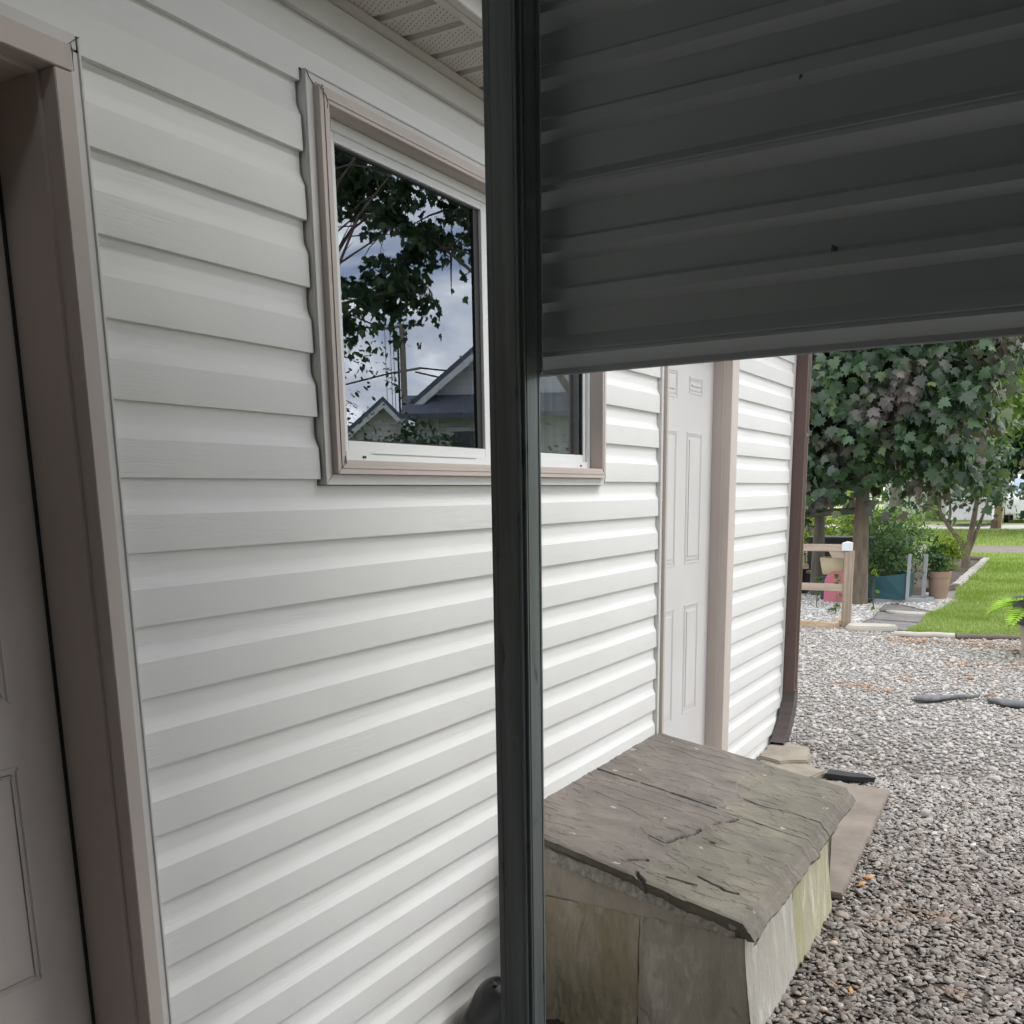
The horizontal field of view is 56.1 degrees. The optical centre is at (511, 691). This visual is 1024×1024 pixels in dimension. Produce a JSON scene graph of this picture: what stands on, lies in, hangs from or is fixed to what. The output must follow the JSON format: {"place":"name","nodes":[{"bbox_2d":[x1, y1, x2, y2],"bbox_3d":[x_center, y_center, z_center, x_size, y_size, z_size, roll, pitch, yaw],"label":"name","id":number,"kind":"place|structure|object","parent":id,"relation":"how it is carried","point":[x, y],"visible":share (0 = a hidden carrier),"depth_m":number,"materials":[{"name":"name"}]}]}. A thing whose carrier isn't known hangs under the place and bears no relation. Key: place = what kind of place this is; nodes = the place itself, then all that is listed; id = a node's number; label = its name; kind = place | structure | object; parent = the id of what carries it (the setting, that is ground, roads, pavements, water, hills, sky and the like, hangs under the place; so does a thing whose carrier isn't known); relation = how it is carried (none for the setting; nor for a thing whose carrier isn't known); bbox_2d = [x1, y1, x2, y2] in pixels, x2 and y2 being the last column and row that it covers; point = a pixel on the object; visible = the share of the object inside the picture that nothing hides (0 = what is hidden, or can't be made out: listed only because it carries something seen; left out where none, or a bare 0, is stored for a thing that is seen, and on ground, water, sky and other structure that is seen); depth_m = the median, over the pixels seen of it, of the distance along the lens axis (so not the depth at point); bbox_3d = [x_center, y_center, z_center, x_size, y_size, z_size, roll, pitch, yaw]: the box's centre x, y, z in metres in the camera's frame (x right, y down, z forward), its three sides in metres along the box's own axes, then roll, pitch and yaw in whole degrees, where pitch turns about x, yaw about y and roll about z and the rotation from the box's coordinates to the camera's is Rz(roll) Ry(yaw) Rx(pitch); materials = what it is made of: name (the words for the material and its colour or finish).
{"place":"outdoors","nodes":[
{"label":"outdoors","id":0,"kind":"place"},
{"bbox_2d":[482,0,1023,1023],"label":"steel carport","id":1,"kind":"object","parent":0,"point":[676,182],"visible":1,"depth_m":1.27,"materials":[{"name":"grey metal"}]},
{"bbox_2d":[546,494,1023,1023],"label":"ground","id":2,"kind":"structure","parent":0,"point":[904,882],"depth_m":5.17,"materials":[{"name":"grey gravel"}]},
{"bbox_2d":[0,0,811,1023],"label":"white house","id":3,"kind":"structure","parent":2,"relation":"on","point":[248,770],"depth_m":1.97,"materials":[{"name":"plastic"}]},
{"bbox_2d":[0,2,172,1023],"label":"door","id":4,"kind":"structure","parent":3,"relation":"in","point":[82,939],"depth_m":1.62,"materials":[{"name":"paint"}]},
{"bbox_2d":[295,68,605,484],"bbox_3d":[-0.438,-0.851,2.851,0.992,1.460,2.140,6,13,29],"label":"window","id":5,"kind":"structure","parent":3,"relation":"in","point":[399,362],"depth_m":2.64,"materials":[{"name":"plastic"}]},
{"bbox_2d":[653,360,739,750],"bbox_3d":[0.773,-0.475,4.169,0.144,2.158,0.945,6,13,29],"label":"door","id":6,"kind":"structure","parent":3,"relation":"in","point":[697,419],"depth_m":4.28,"materials":[{"name":"paint"}]},
{"bbox_2d":[457,976,500,1023],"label":"rubbish bag","id":7,"kind":"object","parent":2,"relation":"on","point":[484,1006],"visible":0.49,"depth_m":2.60,"materials":[{"name":"black plastic"}]},
{"bbox_2d":[544,836,831,1023],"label":"concrete bin","id":8,"kind":"object","parent":2,"relation":"on","point":[618,950],"visible":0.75,"depth_m":2.74,"materials":[{"name":"grey concrete"}]},
{"bbox_2d":[544,733,855,946],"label":"stone slab","id":9,"kind":"structure","parent":8,"relation":"on","point":[733,842],"depth_m":3.00,"materials":[{"name":"stone"}]},
{"bbox_2d":[757,742,811,764],"bbox_3d":[1.506,0.361,5.255,0.277,0.062,0.420,6,13,29],"label":"splash stone","id":10,"kind":"object","parent":2,"relation":"on","point":[785,753],"visible":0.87,"depth_m":5.20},
{"bbox_2d":[800,620,835,628],"bbox_3d":[3.103,-0.754,10.552,0.920,0.068,0.054,9,15,41],"label":"edging timber","id":11,"kind":"object","parent":2,"relation":"on","point":[818,624],"visible":0.4,"depth_m":10.35,"materials":[{"name":"brown wood"}]},
{"bbox_2d":[820,779,889,899],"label":"paving slab","id":12,"kind":"structure","parent":2,"relation":"on","point":[852,834],"depth_m":4.08,"materials":[{"name":"grey concrete"}]},
{"bbox_2d":[846,623,897,632],"bbox_3d":[3.789,-0.669,10.104,0.508,0.062,0.332,6,13,29],"label":"curb stone","id":13,"kind":"object","parent":2,"relation":"on","point":[874,627],"visible":0.98,"depth_m":10.02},
{"bbox_2d":[800,592,949,626],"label":"white gravel","id":14,"kind":"structure","parent":2,"relation":"on","point":[813,615],"depth_m":11.87,"materials":[{"name":"white gravel"}]},
{"bbox_2d":[801,567,810,593],"bbox_3d":[4.043,-1.591,13.803,0.500,0.367,0.500,6,13,29],"label":"plant tub","id":15,"kind":"object","parent":14,"relation":"on","point":[805,577],"visible":0.23,"depth_m":13.61,"materials":[{"name":"black plastic"}]},
{"bbox_2d":[803,563,810,573],"bbox_3d":[4.047,-1.733,13.775,0.496,0.259,0.493,6,13,29],"label":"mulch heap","id":16,"kind":"object","parent":15,"relation":"in","point":[805,565],"visible":0.21,"depth_m":13.62,"materials":[{"name":"brown"}]},
{"bbox_2d":[814,576,822,606],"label":"weed","id":17,"kind":"object","parent":14,"relation":"on","point":[821,581],"visible":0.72,"depth_m":12.00,"materials":[{"name":"green plant"}]},
{"bbox_2d":[802,541,854,627],"bbox_3d":[2.613,-1.238,10.878,2.385,0.942,0.112,6,13,29],"label":"rail fence","id":18,"kind":"object","parent":14,"relation":"on","point":[845,551],"visible":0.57,"depth_m":10.31,"materials":[{"name":"brown wood"}]},
{"bbox_2d":[820,575,837,599],"bbox_3d":[4.321,-1.395,12.905,0.300,0.345,0.275,6,13,29],"label":"crate","id":19,"kind":"object","parent":14,"relation":"on","point":[822,577],"visible":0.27,"depth_m":12.84,"materials":[{"name":"blue plastic"}]},
{"bbox_2d":[820,556,843,574],"bbox_3d":[4.316,-1.682,12.855,0.330,0.227,0.300,6,13,29],"label":"storage tub","id":20,"kind":"object","parent":19,"relation":"on","point":[829,564],"visible":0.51,"depth_m":12.74,"materials":[{"name":"beige plastic"}]},
{"bbox_2d":[823,571,843,602],"bbox_3d":[4.287,-1.386,12.634,0.310,0.413,0.190,6,13,29],"label":"toy chair","id":21,"kind":"object","parent":14,"relation":"on","point":[829,596],"visible":0.43,"depth_m":12.57,"materials":[{"name":"pink plastic"}]},
{"bbox_2d":[827,573,841,613],"bbox_3d":[3.821,-1.148,11.344,0.183,0.504,0.113,6,13,29],"label":"weed","id":22,"kind":"object","parent":14,"relation":"on","point":[836,605],"visible":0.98,"depth_m":11.35,"materials":[{"name":"green plant"}]},
{"bbox_2d":[834,615,840,627],"bbox_3d":[3.623,-0.778,10.624,0.051,0.064,0.804,4,13,24],"label":"edging timber","id":23,"kind":"object","parent":14,"relation":"on","point":[838,621],"visible":0.6,"depth_m":10.38,"materials":[{"name":"brown wood"}]},
{"bbox_2d":[804,357,941,595],"bbox_3d":[3.837,-3.889,13.935,5.469,4.937,4.346,6,13,29],"label":"maple tree","id":24,"kind":"object","parent":14,"relation":"on","point":[819,534],"depth_m":13.34,"materials":[{"name":"brown plant"}]},
{"bbox_2d":[868,564,877,602],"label":"weed","id":25,"kind":"object","parent":14,"relation":"on","point":[870,581],"visible":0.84,"depth_m":12.41,"materials":[{"name":"green plant"}]},
{"bbox_2d":[871,569,878,609],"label":"weed","id":26,"kind":"object","parent":14,"relation":"on","point":[873,571],"visible":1,"depth_m":11.69,"materials":[{"name":"green plant"}]},
{"bbox_2d":[838,554,934,602],"bbox_3d":[5.086,-1.552,12.874,1.169,0.639,1.159,6,13,29],"label":"raised planter","id":27,"kind":"object","parent":14,"relation":"on","point":[896,587],"visible":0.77,"depth_m":12.47,"materials":[{"name":"teal paint"}]},
{"bbox_2d":[868,536,929,583],"bbox_3d":[4.962,-1.701,12.738,0.969,0.748,0.823,-2,12,-6],"label":"garden shrub","id":28,"kind":"object","parent":27,"relation":"in","point":[882,556],"visible":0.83,"depth_m":12.62,"materials":[{"name":"green plant"}]},
{"bbox_2d":[804,336,1023,604],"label":"maple tree","id":29,"kind":"object","parent":14,"relation":"on","point":[886,409],"visible":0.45,"depth_m":10.92,"materials":[{"name":"green plant"}]},
{"bbox_2d":[805,507,854,517],"bbox_3d":[4.112,-2.402,12.969,0.088,0.188,1.421,-11,15,-40],"label":"branch","id":30,"kind":"object","parent":29,"relation":"attached to","point":[827,512],"visible":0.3,"depth_m":12.80,"materials":[{"name":"brown plant"}]},
{"bbox_2d":[935,598,955,601],"bbox_3d":[5.676,-1.196,12.689,0.383,0.062,0.436,6,13,29],"label":"gravel mound","id":31,"kind":"object","parent":14,"relation":"on","point":[944,599],"visible":0.31,"depth_m":12.60,"materials":[{"name":"white gravel"}]},
{"bbox_2d":[928,571,951,598],"bbox_3d":[5.657,-1.406,12.725,0.292,0.372,0.292,6,13,29],"label":"clay pot","id":32,"kind":"object","parent":31,"relation":"on","point":[938,584],"visible":0.86,"depth_m":12.63,"materials":[{"name":"ceramic"}]},
{"bbox_2d":[918,535,951,579],"bbox_3d":[5.629,-1.735,12.735,0.435,0.685,0.480,6,13,29],"label":"potted bush","id":33,"kind":"object","parent":32,"relation":"in","point":[938,562],"visible":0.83,"depth_m":12.67,"materials":[{"name":"green plant"}]},
{"bbox_2d":[803,555,978,594],"bbox_3d":[6.199,-2.202,17.477,3.950,0.001,8.000,6,13,29],"label":"flower bed","id":34,"kind":"object","parent":2,"relation":"on","point":[955,576],"visible":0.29,"depth_m":16.52,"materials":[{"name":"soil"}]},
{"bbox_2d":[806,536,875,582],"bbox_3d":[4.827,-1.877,14.106,0.910,0.790,0.560,6,13,29],"label":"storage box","id":35,"kind":"object","parent":34,"relation":"on","point":[835,539],"visible":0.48,"depth_m":13.88,"materials":[{"name":"black plastic"}]},
{"bbox_2d":[803,490,885,562],"bbox_3d":[5.287,-2.603,16.607,3.084,2.272,1.851,6,13,29],"label":"garden hedge","id":36,"kind":"object","parent":34,"relation":"on","point":[827,529],"visible":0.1,"depth_m":16.32,"materials":[{"name":"green plant"}]},
{"bbox_2d":[831,494,953,570],"bbox_3d":[6.300,-2.475,16.183,2.077,1.676,2.208,6,13,29],"label":"garden shrub","id":37,"kind":"object","parent":34,"relation":"on","point":[909,523],"visible":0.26,"depth_m":15.92,"materials":[{"name":"green plant"}]},
{"bbox_2d":[845,508,957,584],"bbox_3d":[5.519,-1.888,14.120,2.010,1.610,1.779,6,13,29],"label":"garden shrub","id":38,"kind":"object","parent":34,"relation":"on","point":[908,535],"visible":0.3,"depth_m":13.87,"materials":[{"name":"green plant"}]},
{"bbox_2d":[926,584,956,591],"bbox_3d":[6.155,-1.463,13.753,0.825,0.090,0.072,-11,15,-40],"label":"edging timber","id":39,"kind":"object","parent":34,"relation":"on","point":[952,587],"visible":0.39,"depth_m":13.88,"materials":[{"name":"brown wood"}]},
{"bbox_2d":[869,418,1023,567],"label":"tree","id":40,"kind":"object","parent":34,"relation":"on","point":[972,534],"visible":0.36,"depth_m":17.41,"materials":[{"name":"green plant"}]},
{"bbox_2d":[931,533,969,570],"bbox_3d":[7.848,-2.415,17.172,0.763,0.844,0.691,6,13,29],"label":"garden shrub","id":41,"kind":"object","parent":34,"relation":"on","point":[954,550],"visible":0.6,"depth_m":17.06,"materials":[{"name":"green plant"}]},
{"bbox_2d":[869,620,916,630],"bbox_3d":[4.101,-0.708,10.346,0.536,0.020,0.731,6,13,29],"label":"flagstone","id":42,"kind":"object","parent":2,"relation":"on","point":[904,626],"visible":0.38,"depth_m":10.43,"materials":[{"name":"grey stone"}]},
{"bbox_2d":[873,613,923,622],"bbox_3d":[4.401,-0.831,10.921,0.541,0.022,0.692,6,13,29],"label":"flagstone","id":43,"kind":"object","parent":2,"relation":"on","point":[898,618],"visible":0.84,"depth_m":10.85,"materials":[{"name":"grey stone"}]},
{"bbox_2d":[880,604,922,611],"bbox_3d":[4.810,-1.021,11.813,0.540,0.022,0.701,6,13,29],"label":"flagstone","id":44,"kind":"object","parent":2,"relation":"on","point":[885,607],"visible":0.82,"depth_m":11.72,"materials":[{"name":"grey stone"}]},
{"bbox_2d":[781,626,1023,1023],"bbox_3d":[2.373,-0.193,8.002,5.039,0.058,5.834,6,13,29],"label":"gravel","id":45,"kind":"structure","parent":2,"relation":"on","point":[997,776],"depth_m":6.60,"materials":[{"name":"grey gravel"}]},
{"bbox_2d":[826,635,1023,698],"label":"bark crumbs","id":46,"kind":"object","parent":45,"relation":"on","point":[866,686],"visible":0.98,"depth_m":8.07,"materials":[{"name":"brown wood"}]},
{"bbox_2d":[914,694,979,700],"bbox_3d":[3.036,0.040,6.702,0.478,0.027,0.189,1,12,11],"label":"landscape fabric","id":47,"kind":"object","parent":45,"relation":"on","point":[934,697],"visible":1,"depth_m":6.69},
{"bbox_2d":[956,634,1020,640],"bbox_3d":[4.663,-0.530,9.385,0.597,0.062,0.055,2,12,13],"label":"edging timber","id":48,"kind":"object","parent":45,"relation":"on","point":[986,636],"visible":0.9,"depth_m":9.37,"materials":[{"name":"brown wood"}]},
{"bbox_2d":[987,697,1023,707],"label":"landscape fabric","id":49,"kind":"object","parent":45,"relation":"on","point":[1012,703],"visible":1,"depth_m":6.48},
{"bbox_2d":[886,610,926,615],"bbox_3d":[4.637,-0.924,11.342,0.526,0.028,0.269,9,15,39],"label":"flagstone","id":50,"kind":"object","parent":2,"relation":"on","point":[913,613],"visible":0.81,"depth_m":11.28,"materials":[{"name":"grey stone"}]},
{"bbox_2d":[894,631,954,638],"bbox_3d":[4.092,-0.560,9.538,0.559,0.070,0.062,3,12,18],"label":"edging timber","id":51,"kind":"object","parent":2,"relation":"on","point":[907,634],"visible":0.96,"depth_m":9.51,"materials":[{"name":"beige wood"}]},
{"bbox_2d":[955,555,984,559],"bbox_3d":[9.388,-2.736,19.672,0.098,0.106,0.964,-4,12,-13],"label":"edging timber","id":52,"kind":"object","parent":2,"relation":"on","point":[976,557],"visible":0.38,"depth_m":19.45,"materials":[{"name":"brown wood"}]},
{"bbox_2d":[952,557,989,586],"bbox_3d":[7.982,-2.077,16.611,0.157,0.100,6.032,6,13,29],"label":"bed edging","id":53,"kind":"object","parent":2,"relation":"on","point":[963,578],"visible":0.8,"depth_m":15.91,"materials":[{"name":"stone"}]},
{"bbox_2d":[1012,596,1023,656],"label":"planter","id":54,"kind":"object","parent":2,"relation":"on","point":[1021,604],"visible":0.76,"depth_m":8.29,"materials":[{"name":"beige plastic"}]},
{"bbox_2d":[986,597,1023,624],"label":"fern","id":55,"kind":"object","parent":54,"relation":"in","point":[1006,602],"visible":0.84,"depth_m":8.18,"materials":[{"name":"green plant"}]},
{"bbox_2d":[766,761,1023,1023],"bbox_3d":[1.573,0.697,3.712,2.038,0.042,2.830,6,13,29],"label":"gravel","id":56,"kind":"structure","parent":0,"point":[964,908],"depth_m":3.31,"materials":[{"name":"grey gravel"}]},
{"bbox_2d":[760,760,825,778],"bbox_3d":[1.444,0.421,5.008,0.366,0.045,0.256,6,13,29],"label":"splash stone","id":57,"kind":"object","parent":56,"relation":"on","point":[807,770],"visible":0.42,"depth_m":4.97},
{"bbox_2d":[820,1007,827,1011],"bbox_3d":[0.885,0.904,2.729,0.021,0.015,0.018,6,13,29],"label":"pebble","id":58,"kind":"object","parent":56,"relation":"on","point":[823,1009],"visible":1,"depth_m":2.72,"materials":[{"name":"beige stone"}]},
{"bbox_2d":[829,940,837,945],"bbox_3d":[1.046,0.820,3.124,0.025,0.018,0.025,6,13,29],"label":"pebble","id":59,"kind":"object","parent":56,"relation":"on","point":[833,943],"visible":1,"depth_m":3.12,"materials":[{"name":"beige stone"}]},
{"bbox_2d":[825,769,874,782],"bbox_3d":[1.722,0.432,4.880,0.236,0.025,0.092,6,13,29],"label":"plastic strip","id":60,"kind":"object","parent":56,"relation":"on","point":[843,775],"visible":1,"depth_m":4.86,"materials":[{"name":"black plastic"}]},
{"bbox_2d":[805,545,1023,553],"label":"lane","id":61,"kind":"structure","parent":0,"point":[1005,549],"depth_m":22.96,"materials":[{"name":"grey asphalt"}]},
{"bbox_2d":[806,529,1023,545],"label":"lawn","id":62,"kind":"structure","parent":0,"point":[1003,544],"depth_m":27.75,"materials":[{"name":"green plant"}]},
{"bbox_2d":[841,432,936,532],"bbox_3d":[10.761,-9.491,31.829,7.933,9.071,7.521,-5,12,-21],"label":"background tree","id":63,"kind":"object","parent":62,"relation":"on","point":[852,503],"depth_m":31.97,"materials":[{"name":"green plant"}]},
{"bbox_2d":[871,528,1023,636],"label":"grass","id":64,"kind":"structure","parent":62,"relation":"on","point":[964,612],"depth_m":12.97,"materials":[{"name":"green plant"}]},
{"bbox_2d":[889,341,1023,534],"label":"background tree","id":65,"kind":"object","parent":62,"relation":"on","point":[1003,404],"visible":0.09,"depth_m":25.81,"materials":[{"name":"green plant"}]},
{"bbox_2d":[951,342,1023,518],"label":"background tree","id":66,"kind":"object","parent":62,"relation":"on","point":[1017,455],"visible":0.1,"depth_m":30.23,"materials":[{"name":"green plant"}]},
{"bbox_2d":[812,505,1023,524],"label":"back lawn","id":67,"kind":"structure","parent":0,"point":[1015,521],"depth_m":41.86,"materials":[{"name":"green plant"}]},
{"bbox_2d":[872,371,1022,520],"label":"background tree","id":68,"kind":"object","parent":67,"relation":"on","point":[931,502],"depth_m":43.35,"materials":[{"name":"green plant"}]},
{"bbox_2d":[884,467,1023,517],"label":"garage","id":69,"kind":"structure","parent":67,"relation":"on","point":[942,503],"depth_m":47.42,"materials":[{"name":"white paint"}]},
{"bbox_2d":[941,475,984,516],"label":"garage door","id":70,"kind":"structure","parent":69,"relation":"in","point":[942,504],"depth_m":46.89,"materials":[{"name":"plastic"}]},
{"bbox_2d":[825,524,1023,528],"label":"driveway","id":71,"kind":"structure","parent":0,"point":[935,526],"depth_m":36.34,"materials":[{"name":"concrete"}]},
{"bbox_2d":[945,498,997,524],"bbox_3d":[18.107,-7.061,37.747,1.730,1.050,3.600,6,13,29],"label":"trailer","id":72,"kind":"object","parent":71,"relation":"on","point":[958,513],"visible":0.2,"depth_m":36.34,"materials":[{"name":"white paint"}]},
{"bbox_2d":[990,506,1003,528],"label":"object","id":73,"kind":"object","parent":71,"relation":"on","point":[996,523],"visible":0.77,"depth_m":34.25,"materials":[{"name":"beige wood"}]},
{"bbox_2d":[1003,474,1023,522],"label":"parked van","id":74,"kind":"object","parent":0,"point":[1018,503],"visible":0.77,"depth_m":39.06,"materials":[{"name":"white paint"}]}
]}

